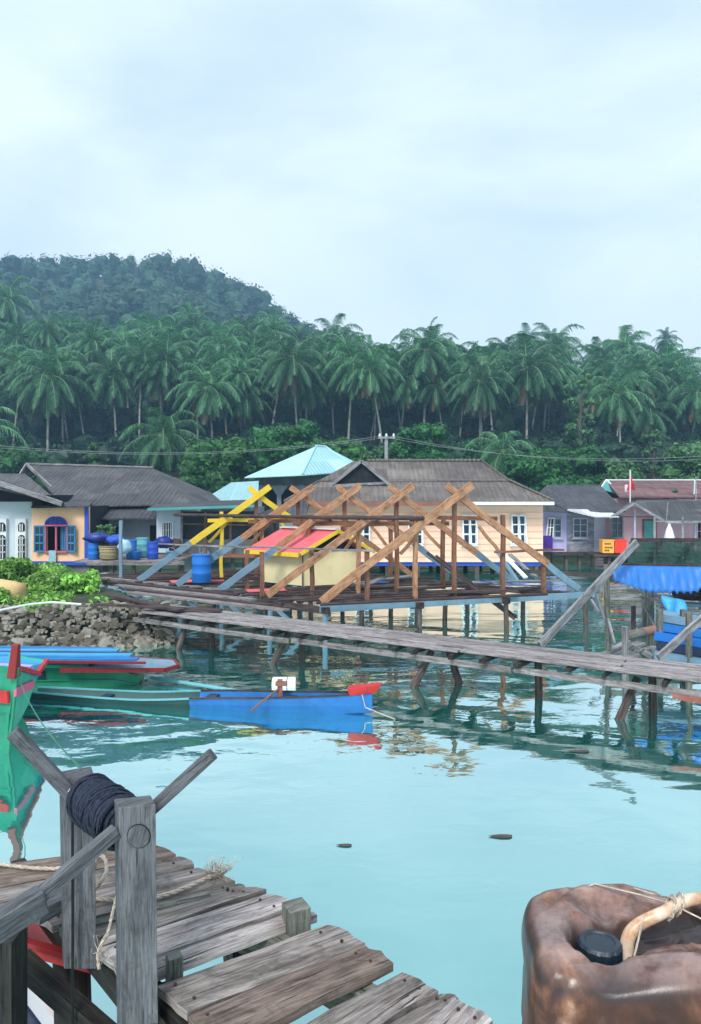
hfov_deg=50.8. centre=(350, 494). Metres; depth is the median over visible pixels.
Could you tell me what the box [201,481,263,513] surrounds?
turquoise lean to
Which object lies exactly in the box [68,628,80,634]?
rock
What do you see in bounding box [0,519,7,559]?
vent window
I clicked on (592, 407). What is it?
coconut palm
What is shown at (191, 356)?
coconut palm
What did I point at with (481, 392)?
coconut palm
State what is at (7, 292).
coconut palm
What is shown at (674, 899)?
string
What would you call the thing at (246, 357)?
coconut palm
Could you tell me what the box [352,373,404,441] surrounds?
coconut palm
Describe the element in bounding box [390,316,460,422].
coconut palm
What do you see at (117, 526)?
window
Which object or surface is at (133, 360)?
coconut palm
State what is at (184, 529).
house
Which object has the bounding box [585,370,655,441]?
coconut palm
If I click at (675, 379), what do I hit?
coconut palm
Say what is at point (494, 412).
coconut palm
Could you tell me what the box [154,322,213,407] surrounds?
coconut palm
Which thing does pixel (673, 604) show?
blue sheet
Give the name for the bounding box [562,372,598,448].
slender tree
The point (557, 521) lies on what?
window
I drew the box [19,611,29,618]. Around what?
rock
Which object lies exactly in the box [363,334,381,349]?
coconut palm
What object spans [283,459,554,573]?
stilt house
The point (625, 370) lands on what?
coconut palm
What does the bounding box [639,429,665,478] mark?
slender tree
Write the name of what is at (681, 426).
coconut palm
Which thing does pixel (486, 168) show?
sky
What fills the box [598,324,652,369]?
coconut palm
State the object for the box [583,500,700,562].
pink gable house
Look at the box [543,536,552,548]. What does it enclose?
cloth
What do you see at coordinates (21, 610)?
rock
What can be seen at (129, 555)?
barrel
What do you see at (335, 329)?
coconut palm
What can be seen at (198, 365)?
coconut palm
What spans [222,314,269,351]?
coconut palm
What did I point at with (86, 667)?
blue deck boat
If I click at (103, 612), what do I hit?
rock
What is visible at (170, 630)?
rock
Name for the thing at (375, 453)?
broadleaf tree
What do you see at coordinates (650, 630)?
pipe
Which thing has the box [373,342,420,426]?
coconut palm
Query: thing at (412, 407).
coconut palm
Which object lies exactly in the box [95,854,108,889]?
rope
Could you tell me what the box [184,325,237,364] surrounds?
coconut palm
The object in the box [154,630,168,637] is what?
rock
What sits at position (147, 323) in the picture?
coconut palm
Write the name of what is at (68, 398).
coconut palm
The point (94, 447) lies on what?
conical tree
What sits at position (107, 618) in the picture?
rubble
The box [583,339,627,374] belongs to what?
coconut palm
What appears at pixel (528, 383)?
coconut palm
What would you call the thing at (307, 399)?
coconut palm
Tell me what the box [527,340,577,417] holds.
coconut palm
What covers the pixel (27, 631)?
rock
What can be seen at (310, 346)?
coconut palm
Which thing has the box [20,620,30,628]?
rock
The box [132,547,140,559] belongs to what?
bucket
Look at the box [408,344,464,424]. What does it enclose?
coconut palm
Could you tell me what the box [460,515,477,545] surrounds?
window
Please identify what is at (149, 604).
gangplank
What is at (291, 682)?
foam float
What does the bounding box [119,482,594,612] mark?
timber roof frame
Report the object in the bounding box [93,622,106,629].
rock
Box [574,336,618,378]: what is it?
coconut palm
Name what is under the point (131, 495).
grey roof house
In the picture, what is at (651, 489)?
dark red roof house
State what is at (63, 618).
rock
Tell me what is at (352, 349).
coconut palm
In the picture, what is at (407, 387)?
coconut palm
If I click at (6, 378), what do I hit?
coconut palm
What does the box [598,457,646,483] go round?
broadleaf tree
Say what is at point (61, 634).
rock
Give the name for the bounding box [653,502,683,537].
hanging net bag
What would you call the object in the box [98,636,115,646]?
rock
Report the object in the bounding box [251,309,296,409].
coconut palm
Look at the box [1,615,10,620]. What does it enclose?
rock
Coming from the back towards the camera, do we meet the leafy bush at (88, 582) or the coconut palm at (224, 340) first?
the coconut palm at (224, 340)
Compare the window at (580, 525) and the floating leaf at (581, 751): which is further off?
the window at (580, 525)
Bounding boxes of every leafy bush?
[0,556,39,581]
[0,587,10,603]
[24,571,63,596]
[59,569,101,594]
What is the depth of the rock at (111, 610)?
15.29 m
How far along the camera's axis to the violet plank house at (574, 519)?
31.50 m
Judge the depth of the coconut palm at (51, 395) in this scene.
74.96 m
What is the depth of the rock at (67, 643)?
14.42 m
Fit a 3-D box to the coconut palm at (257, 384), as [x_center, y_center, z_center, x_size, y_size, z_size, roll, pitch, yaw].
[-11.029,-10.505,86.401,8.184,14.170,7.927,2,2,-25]
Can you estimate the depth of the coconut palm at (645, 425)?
77.63 m
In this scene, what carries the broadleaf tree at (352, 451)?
on the ground at (104, 591)
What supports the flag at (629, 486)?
attached to the pink gable house at (634, 519)
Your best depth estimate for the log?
11.69 m
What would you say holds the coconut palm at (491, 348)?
on the ground at (104, 591)
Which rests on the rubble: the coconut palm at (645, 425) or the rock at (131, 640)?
the rock at (131, 640)
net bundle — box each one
[117,539,131,553]
[169,538,181,555]
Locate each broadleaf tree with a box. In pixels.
[0,442,67,492]
[176,434,264,491]
[182,475,214,492]
[247,417,322,480]
[303,437,367,460]
[358,445,390,460]
[388,422,454,458]
[461,438,511,469]
[502,444,572,491]
[556,443,611,484]
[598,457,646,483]
[658,440,700,478]
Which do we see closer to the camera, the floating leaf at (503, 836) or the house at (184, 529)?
the floating leaf at (503, 836)
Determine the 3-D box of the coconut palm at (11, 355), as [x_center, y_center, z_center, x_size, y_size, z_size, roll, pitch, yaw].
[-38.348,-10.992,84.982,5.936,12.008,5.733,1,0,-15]
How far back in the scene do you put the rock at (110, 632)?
14.86 m
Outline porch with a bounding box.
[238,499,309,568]
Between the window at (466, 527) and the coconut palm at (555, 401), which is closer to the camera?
the window at (466, 527)
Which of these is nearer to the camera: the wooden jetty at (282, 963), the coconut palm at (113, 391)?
the wooden jetty at (282, 963)
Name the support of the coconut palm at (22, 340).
on the ground at (104, 591)
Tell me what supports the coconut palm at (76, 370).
on the ground at (104, 591)
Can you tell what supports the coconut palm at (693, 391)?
on the ground at (104, 591)
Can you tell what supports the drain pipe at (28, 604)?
on the ground cover at (54, 568)
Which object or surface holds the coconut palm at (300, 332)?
on the ground at (104, 591)
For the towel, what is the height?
0.413 m
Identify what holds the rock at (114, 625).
on the rubble
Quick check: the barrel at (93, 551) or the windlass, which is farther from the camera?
the barrel at (93, 551)
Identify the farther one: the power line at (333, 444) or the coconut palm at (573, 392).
the coconut palm at (573, 392)
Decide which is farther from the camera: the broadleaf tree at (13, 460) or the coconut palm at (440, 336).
the coconut palm at (440, 336)
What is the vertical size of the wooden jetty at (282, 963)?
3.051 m
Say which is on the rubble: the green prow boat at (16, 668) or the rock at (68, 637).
the rock at (68, 637)
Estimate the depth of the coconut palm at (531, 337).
108.44 m
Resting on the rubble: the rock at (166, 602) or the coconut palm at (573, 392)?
the rock at (166, 602)
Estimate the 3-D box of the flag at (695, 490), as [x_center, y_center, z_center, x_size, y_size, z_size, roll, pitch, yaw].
[15.908,0.085,34.035,0.237,1.870,0.095,0,0,-27]
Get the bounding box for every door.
[150,525,155,540]
[644,521,652,537]
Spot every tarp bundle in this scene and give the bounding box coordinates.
[82,532,108,542]
[106,534,125,545]
[155,536,172,547]
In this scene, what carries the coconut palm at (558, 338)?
on the ground at (104, 591)
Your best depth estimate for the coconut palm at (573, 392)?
84.12 m
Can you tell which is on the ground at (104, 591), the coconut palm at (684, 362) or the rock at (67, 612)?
the coconut palm at (684, 362)
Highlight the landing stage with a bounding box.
[75,554,191,584]
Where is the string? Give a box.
[588,883,700,955]
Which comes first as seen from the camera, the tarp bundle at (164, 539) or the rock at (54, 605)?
the rock at (54, 605)
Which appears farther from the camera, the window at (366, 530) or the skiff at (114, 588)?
the window at (366, 530)
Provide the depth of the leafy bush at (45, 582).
16.92 m
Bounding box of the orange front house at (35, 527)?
[0,479,116,572]
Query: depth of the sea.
7.76 m
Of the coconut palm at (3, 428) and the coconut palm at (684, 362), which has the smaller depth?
the coconut palm at (3, 428)
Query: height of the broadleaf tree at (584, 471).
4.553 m
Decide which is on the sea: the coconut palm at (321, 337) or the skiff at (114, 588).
the skiff at (114, 588)
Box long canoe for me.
[30,679,394,719]
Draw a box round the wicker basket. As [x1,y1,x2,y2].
[98,545,118,559]
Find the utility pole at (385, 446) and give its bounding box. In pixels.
[378,433,394,458]
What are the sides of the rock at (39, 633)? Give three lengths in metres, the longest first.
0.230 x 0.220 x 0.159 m
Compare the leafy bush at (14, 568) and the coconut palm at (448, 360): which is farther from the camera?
the coconut palm at (448, 360)
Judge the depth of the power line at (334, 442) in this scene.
45.00 m
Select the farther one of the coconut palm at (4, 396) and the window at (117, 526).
the coconut palm at (4, 396)
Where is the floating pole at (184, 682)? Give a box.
[150,676,233,688]
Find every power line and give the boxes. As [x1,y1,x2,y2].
[4,436,697,460]
[6,436,697,458]
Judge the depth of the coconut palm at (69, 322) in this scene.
111.14 m
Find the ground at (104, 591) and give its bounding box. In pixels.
[0,277,700,641]
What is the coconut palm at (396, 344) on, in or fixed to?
on the ground at (104, 591)
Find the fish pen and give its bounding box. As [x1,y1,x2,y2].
[537,538,700,690]
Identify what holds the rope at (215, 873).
on the wooden jetty at (282, 963)
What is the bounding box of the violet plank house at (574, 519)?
[540,485,624,564]
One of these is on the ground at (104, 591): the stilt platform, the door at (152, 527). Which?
the stilt platform
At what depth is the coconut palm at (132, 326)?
123.25 m
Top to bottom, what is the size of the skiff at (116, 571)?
0.553 m
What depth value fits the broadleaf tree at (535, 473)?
48.33 m
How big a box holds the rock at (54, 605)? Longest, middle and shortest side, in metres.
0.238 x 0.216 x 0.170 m
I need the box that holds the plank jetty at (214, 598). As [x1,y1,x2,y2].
[100,577,289,611]
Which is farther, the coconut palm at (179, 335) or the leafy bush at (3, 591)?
the coconut palm at (179, 335)
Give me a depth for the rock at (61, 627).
14.69 m
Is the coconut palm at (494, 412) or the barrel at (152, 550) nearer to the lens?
the barrel at (152, 550)
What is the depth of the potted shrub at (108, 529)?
23.64 m
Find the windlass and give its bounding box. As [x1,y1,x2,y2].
[0,726,216,1023]
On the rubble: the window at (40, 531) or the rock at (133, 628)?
the rock at (133, 628)
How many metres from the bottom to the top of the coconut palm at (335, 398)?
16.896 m
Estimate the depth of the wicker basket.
22.96 m
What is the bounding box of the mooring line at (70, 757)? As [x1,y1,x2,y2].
[20,683,81,767]
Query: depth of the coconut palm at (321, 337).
111.08 m
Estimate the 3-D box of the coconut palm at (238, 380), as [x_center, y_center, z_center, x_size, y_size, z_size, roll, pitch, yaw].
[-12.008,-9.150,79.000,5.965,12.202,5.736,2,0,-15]
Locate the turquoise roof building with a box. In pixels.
[244,445,352,510]
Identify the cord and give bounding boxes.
[71,820,73,1023]
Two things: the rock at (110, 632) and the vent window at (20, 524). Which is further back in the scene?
the vent window at (20, 524)
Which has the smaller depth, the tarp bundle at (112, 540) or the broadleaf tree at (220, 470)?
the tarp bundle at (112, 540)
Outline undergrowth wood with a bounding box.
[0,361,700,475]
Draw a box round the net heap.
[671,588,700,600]
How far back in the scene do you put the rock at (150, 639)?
14.84 m
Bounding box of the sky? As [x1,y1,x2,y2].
[0,0,700,377]
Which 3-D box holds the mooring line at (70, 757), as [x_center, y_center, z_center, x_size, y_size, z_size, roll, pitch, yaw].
[-2.336,1.631,5.599,0.009,1.083,6.495,0,0,-27]
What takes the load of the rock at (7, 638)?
on the rubble
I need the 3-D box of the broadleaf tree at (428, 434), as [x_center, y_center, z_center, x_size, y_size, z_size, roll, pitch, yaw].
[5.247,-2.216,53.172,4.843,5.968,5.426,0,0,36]
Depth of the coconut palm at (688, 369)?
97.38 m
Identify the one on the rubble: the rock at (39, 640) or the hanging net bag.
the rock at (39, 640)
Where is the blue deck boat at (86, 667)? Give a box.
[0,646,179,689]
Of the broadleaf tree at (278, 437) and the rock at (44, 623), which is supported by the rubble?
the rock at (44, 623)
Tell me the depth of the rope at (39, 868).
3.14 m
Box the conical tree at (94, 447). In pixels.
[86,442,102,466]
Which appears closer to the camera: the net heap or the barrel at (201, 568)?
the net heap
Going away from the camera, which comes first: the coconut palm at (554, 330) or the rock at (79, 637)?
the rock at (79, 637)
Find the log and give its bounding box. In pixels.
[628,629,646,639]
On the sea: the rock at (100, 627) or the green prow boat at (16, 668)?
the green prow boat at (16, 668)
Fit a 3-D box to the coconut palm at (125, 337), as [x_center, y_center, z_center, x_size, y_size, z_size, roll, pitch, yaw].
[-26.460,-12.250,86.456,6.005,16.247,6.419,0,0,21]
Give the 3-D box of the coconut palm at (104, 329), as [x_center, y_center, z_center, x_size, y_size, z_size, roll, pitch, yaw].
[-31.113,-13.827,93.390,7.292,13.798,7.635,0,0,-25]
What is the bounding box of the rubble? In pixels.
[0,599,184,647]
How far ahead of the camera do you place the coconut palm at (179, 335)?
85.36 m
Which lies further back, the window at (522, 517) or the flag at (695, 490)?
the flag at (695, 490)
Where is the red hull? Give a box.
[28,923,89,972]
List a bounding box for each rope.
[0,862,60,870]
[93,899,115,969]
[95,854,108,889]
[96,854,242,902]
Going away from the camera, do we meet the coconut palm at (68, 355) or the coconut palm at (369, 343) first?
the coconut palm at (68, 355)
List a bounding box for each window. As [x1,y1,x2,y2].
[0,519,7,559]
[15,519,26,558]
[34,516,75,552]
[113,525,118,534]
[161,522,173,538]
[355,520,368,544]
[408,520,423,545]
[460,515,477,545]
[509,515,525,545]
[547,518,562,538]
[571,518,588,538]
[609,516,624,538]
[696,523,700,537]
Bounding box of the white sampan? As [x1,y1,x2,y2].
[28,988,53,1023]
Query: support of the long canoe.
on the sea
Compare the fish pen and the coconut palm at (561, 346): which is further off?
the coconut palm at (561, 346)
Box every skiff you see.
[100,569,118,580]
[103,585,176,600]
[133,596,174,603]
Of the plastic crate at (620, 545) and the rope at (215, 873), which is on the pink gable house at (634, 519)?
the plastic crate at (620, 545)
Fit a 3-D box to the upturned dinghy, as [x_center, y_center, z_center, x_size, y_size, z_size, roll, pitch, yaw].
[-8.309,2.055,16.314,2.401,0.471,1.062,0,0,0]
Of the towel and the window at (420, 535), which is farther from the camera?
the window at (420, 535)
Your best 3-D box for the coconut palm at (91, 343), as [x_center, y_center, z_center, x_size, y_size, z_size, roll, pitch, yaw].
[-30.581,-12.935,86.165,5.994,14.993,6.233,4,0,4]
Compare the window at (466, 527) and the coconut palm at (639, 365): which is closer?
the window at (466, 527)
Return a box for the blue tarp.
[613,565,700,594]
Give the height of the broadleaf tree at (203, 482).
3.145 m
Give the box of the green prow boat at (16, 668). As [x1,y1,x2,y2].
[0,643,48,752]
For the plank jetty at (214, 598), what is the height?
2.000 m
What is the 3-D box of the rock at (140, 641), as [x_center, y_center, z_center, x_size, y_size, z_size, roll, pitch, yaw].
[-4.168,2.966,14.725,0.415,0.222,0.409,27,3,-43]
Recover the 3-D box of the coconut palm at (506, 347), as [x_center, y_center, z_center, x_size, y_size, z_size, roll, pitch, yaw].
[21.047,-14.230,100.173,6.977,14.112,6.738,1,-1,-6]
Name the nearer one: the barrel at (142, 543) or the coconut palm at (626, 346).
the barrel at (142, 543)
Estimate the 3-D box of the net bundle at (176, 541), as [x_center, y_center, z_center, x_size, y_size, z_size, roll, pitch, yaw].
[-5.768,1.732,24.394,0.439,0.640,0.455,0,0,0]
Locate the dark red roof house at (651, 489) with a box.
[600,479,700,506]
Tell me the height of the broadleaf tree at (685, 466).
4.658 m
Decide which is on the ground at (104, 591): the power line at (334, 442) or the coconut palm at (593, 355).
the coconut palm at (593, 355)
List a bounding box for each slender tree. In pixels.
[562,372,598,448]
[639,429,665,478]
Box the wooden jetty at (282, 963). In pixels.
[0,845,492,1023]
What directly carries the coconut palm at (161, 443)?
on the ground at (104, 591)
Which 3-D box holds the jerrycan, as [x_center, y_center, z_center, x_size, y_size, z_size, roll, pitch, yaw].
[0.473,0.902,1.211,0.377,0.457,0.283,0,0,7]
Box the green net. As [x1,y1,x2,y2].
[627,540,700,564]
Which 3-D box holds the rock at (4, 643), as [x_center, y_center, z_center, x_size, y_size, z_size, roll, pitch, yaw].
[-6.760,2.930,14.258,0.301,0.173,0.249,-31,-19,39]
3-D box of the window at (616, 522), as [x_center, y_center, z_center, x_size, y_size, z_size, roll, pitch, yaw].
[11.168,1.361,30.947,0.611,0.985,0.135,0,0,0]
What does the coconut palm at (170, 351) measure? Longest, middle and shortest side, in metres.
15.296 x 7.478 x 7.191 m
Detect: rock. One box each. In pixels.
[0,641,7,645]
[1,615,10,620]
[1,636,10,641]
[11,638,35,645]
[15,607,27,612]
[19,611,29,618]
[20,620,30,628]
[24,628,30,635]
[31,629,43,636]
[31,635,47,645]
[38,618,51,628]
[39,606,51,613]
[40,612,55,619]
[51,603,59,608]
[52,624,65,631]
[56,615,69,622]
[57,633,72,643]
[58,631,66,636]
[58,640,74,645]
[63,610,71,614]
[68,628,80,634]
[71,610,83,617]
[73,632,84,641]
[78,628,98,640]
[80,638,96,645]
[86,610,98,620]
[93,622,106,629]
[97,610,108,616]
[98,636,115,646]
[108,607,115,612]
[108,630,116,635]
[109,623,119,628]
[119,632,130,639]
[122,637,134,644]
[128,624,137,634]
[129,608,140,616]
[133,635,149,647]
[142,635,153,641]
[152,626,177,634]
[153,597,162,602]
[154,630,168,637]
[160,601,171,604]
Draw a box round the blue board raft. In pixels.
[654,609,700,682]
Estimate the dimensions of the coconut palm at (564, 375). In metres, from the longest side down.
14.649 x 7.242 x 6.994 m
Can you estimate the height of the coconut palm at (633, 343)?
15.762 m
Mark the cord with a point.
(72, 930)
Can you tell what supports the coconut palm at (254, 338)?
on the ground at (104, 591)
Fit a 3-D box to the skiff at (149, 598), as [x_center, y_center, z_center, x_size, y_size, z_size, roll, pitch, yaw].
[-5.447,2.849,19.450,1.739,0.543,0.625,0,0,10]
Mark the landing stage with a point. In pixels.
(178, 559)
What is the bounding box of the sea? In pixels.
[0,553,700,1023]
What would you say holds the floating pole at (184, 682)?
on the sea
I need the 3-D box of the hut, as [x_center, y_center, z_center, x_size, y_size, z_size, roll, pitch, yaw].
[-1.018,1.478,18.182,2.931,1.365,1.636,0,0,38]
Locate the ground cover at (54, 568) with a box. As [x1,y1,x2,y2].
[1,561,110,610]
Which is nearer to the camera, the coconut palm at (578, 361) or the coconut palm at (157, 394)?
the coconut palm at (157, 394)
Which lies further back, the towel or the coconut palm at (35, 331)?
the coconut palm at (35, 331)
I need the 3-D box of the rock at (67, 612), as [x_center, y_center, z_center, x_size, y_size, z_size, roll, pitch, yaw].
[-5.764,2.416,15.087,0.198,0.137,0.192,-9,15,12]
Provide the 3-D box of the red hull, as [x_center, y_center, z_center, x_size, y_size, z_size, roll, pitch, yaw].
[-1.235,1.961,3.151,0.541,0.532,1.022,0,0,-25]
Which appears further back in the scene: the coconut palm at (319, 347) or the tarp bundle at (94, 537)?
the coconut palm at (319, 347)
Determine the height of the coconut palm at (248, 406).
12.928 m
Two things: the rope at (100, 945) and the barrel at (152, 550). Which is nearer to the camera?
the rope at (100, 945)
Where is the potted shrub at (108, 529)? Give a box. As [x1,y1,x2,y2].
[96,524,115,571]
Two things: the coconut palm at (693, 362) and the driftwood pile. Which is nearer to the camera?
the driftwood pile
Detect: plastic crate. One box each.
[598,539,614,552]
[612,539,626,552]
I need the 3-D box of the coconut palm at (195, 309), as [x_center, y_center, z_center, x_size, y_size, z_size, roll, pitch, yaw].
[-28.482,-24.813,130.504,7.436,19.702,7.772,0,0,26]
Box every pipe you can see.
[0,601,80,610]
[640,625,663,635]
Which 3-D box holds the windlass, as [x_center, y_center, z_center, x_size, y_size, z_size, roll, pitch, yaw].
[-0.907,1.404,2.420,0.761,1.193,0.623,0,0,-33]
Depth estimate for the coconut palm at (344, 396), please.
83.52 m
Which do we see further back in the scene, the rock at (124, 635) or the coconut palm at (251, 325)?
the coconut palm at (251, 325)
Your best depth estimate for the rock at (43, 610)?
14.95 m
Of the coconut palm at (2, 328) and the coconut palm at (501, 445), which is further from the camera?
the coconut palm at (2, 328)
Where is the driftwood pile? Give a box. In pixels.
[599,640,655,658]
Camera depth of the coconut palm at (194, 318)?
106.75 m
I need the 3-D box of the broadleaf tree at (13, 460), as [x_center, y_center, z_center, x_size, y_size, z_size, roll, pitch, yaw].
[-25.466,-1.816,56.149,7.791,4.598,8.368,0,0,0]
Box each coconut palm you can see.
[0,272,42,345]
[0,310,39,361]
[0,312,9,343]
[0,329,41,363]
[0,344,38,396]
[0,348,11,385]
[0,357,32,446]
[0,383,41,405]
[0,406,29,449]
[4,344,99,450]
[8,350,44,404]
[19,343,83,441]
[20,323,49,350]
[23,311,73,350]
[25,350,92,440]
[41,315,93,353]
[50,354,95,435]
[58,381,101,418]
[62,318,115,399]
[70,320,103,385]
[71,349,149,454]
[74,328,121,378]
[93,318,150,407]
[99,327,142,372]
[107,337,163,435]
[113,313,156,335]
[117,407,205,474]
[122,313,181,399]
[124,352,188,434]
[131,328,194,409]
[143,317,205,396]
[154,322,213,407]
[165,362,243,440]
[167,296,212,328]
[171,304,217,337]
[171,359,218,436]
[173,352,222,417]
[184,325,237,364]
[195,322,254,435]
[197,344,255,433]
[211,350,267,428]
[219,371,274,431]
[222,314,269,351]
[227,343,268,399]
[232,325,286,360]
[233,342,276,398]
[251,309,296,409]
[251,342,307,422]
[252,308,288,331]
[254,335,328,424]
[271,354,343,420]
[275,340,326,422]
[280,322,316,352]
[302,344,341,401]
[307,313,362,357]
[310,353,359,437]
[311,328,338,349]
[317,346,357,411]
[318,332,395,438]
[335,341,404,441]
[340,327,366,347]
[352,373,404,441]
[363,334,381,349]
[370,347,420,441]
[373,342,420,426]
[378,353,432,428]
[379,356,432,411]
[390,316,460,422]
[390,336,415,352]
[406,369,459,439]
[408,324,458,352]
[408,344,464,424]
[438,348,498,436]
[442,355,519,443]
[453,371,508,445]
[455,341,477,354]
[457,346,514,430]
[460,341,505,420]
[461,371,512,420]
[464,431,536,473]
[485,333,569,438]
[485,337,532,364]
[506,323,545,350]
[514,336,541,366]
[516,322,584,369]
[519,356,569,427]
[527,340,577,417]
[527,346,579,429]
[537,328,577,351]
[543,355,585,406]
[547,377,575,430]
[560,351,584,379]
[565,375,609,417]
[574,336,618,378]
[575,348,621,389]
[580,354,633,402]
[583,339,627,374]
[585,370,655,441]
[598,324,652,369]
[602,335,649,371]
[609,365,651,435]
[618,391,682,441]
[619,351,658,367]
[619,356,678,424]
[633,344,700,405]
[637,342,683,367]
[652,327,682,349]
[653,361,700,418]
[660,397,700,435]
[661,367,700,431]
[668,347,700,373]
[675,353,699,375]
[676,355,699,372]
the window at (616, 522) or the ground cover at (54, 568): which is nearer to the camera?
the ground cover at (54, 568)
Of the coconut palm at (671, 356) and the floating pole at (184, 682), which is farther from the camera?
the coconut palm at (671, 356)
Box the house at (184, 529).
[147,499,258,580]
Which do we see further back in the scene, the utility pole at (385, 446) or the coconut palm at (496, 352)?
the coconut palm at (496, 352)
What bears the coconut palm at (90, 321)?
on the ground at (104, 591)
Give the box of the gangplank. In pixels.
[94,594,222,611]
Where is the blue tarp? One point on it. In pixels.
(663, 579)
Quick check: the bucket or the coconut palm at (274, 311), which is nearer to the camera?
the bucket
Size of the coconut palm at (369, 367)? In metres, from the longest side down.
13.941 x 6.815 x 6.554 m
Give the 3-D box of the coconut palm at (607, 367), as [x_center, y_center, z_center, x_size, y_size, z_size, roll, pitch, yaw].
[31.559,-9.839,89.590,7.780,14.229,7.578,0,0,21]
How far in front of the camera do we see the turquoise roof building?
38.24 m
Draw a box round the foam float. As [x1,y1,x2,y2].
[272,676,295,688]
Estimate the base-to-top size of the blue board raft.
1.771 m
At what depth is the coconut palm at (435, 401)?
76.77 m
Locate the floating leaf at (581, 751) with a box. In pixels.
[568,750,588,752]
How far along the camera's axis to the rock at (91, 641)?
14.51 m
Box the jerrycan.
[521,884,700,1023]
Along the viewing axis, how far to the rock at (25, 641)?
14.21 m
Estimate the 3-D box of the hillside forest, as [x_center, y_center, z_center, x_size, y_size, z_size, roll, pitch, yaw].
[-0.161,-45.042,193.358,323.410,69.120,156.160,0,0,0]
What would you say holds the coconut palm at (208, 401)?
on the ground at (104, 591)
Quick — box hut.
[244,526,375,585]
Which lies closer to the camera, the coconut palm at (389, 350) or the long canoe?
the long canoe
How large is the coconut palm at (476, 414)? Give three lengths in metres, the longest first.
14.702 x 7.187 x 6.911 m
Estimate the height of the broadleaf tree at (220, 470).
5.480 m
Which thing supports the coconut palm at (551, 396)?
on the ground at (104, 591)
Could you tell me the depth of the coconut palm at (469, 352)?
78.94 m
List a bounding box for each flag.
[625,470,634,502]
[693,477,696,500]
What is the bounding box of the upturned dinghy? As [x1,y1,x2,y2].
[0,579,25,599]
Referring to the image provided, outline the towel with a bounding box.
[49,550,55,561]
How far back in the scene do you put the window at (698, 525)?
30.98 m
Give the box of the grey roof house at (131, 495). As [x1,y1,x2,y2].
[0,463,220,553]
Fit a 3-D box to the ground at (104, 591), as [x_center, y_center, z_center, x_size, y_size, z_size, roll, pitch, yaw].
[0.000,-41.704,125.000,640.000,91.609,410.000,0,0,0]
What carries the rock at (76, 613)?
on the rubble
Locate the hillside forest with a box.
[0,249,588,389]
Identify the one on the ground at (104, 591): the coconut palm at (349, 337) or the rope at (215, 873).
the coconut palm at (349, 337)
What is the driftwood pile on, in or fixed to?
on the sea
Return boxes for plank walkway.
[133,605,700,720]
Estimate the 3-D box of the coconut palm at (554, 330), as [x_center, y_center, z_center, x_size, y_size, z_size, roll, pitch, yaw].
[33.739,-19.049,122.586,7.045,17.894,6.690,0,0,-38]
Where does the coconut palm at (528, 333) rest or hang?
on the ground at (104, 591)
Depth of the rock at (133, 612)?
15.32 m
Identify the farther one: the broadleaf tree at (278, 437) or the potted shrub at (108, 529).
the broadleaf tree at (278, 437)
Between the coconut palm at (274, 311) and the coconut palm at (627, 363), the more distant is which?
the coconut palm at (274, 311)
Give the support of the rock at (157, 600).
on the rubble
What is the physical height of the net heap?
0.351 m
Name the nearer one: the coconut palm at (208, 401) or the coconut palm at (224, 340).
the coconut palm at (208, 401)
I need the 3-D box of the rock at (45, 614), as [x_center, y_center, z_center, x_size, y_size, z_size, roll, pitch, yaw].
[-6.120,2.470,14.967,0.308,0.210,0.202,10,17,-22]
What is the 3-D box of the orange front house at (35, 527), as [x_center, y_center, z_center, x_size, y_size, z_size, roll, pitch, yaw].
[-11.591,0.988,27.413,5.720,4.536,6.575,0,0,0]
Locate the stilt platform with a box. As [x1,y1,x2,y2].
[99,550,612,641]
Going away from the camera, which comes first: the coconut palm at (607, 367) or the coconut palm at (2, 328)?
the coconut palm at (607, 367)
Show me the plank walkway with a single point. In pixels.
(652, 670)
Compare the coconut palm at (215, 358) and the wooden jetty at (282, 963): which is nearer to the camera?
the wooden jetty at (282, 963)
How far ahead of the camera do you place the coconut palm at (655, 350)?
105.55 m
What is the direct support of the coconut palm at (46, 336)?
on the ground at (104, 591)
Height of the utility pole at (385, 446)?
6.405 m
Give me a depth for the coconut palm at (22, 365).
80.53 m
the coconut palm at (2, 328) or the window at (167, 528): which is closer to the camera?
the window at (167, 528)
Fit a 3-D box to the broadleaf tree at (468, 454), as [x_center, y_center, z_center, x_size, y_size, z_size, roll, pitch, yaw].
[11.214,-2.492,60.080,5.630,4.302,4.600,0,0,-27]
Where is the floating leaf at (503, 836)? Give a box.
[490,834,511,837]
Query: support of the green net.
hanging from the fish pen
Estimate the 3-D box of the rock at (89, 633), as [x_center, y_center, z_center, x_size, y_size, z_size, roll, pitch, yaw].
[-5.243,2.833,14.774,0.410,0.304,0.385,-27,-38,23]
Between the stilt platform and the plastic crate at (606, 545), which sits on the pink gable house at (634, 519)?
the plastic crate at (606, 545)
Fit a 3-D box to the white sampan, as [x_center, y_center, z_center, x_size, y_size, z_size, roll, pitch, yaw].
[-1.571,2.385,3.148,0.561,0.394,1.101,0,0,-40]
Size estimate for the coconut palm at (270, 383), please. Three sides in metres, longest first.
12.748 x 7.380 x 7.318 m
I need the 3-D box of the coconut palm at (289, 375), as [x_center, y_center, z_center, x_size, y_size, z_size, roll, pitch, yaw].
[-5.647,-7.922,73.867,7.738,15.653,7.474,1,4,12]
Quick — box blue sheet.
[661,595,687,612]
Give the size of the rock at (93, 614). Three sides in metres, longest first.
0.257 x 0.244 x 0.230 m
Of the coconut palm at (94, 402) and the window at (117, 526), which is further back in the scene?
the coconut palm at (94, 402)
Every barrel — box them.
[88,542,99,559]
[126,540,136,558]
[136,537,148,556]
[147,541,158,558]
[191,553,211,582]
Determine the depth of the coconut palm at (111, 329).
111.95 m

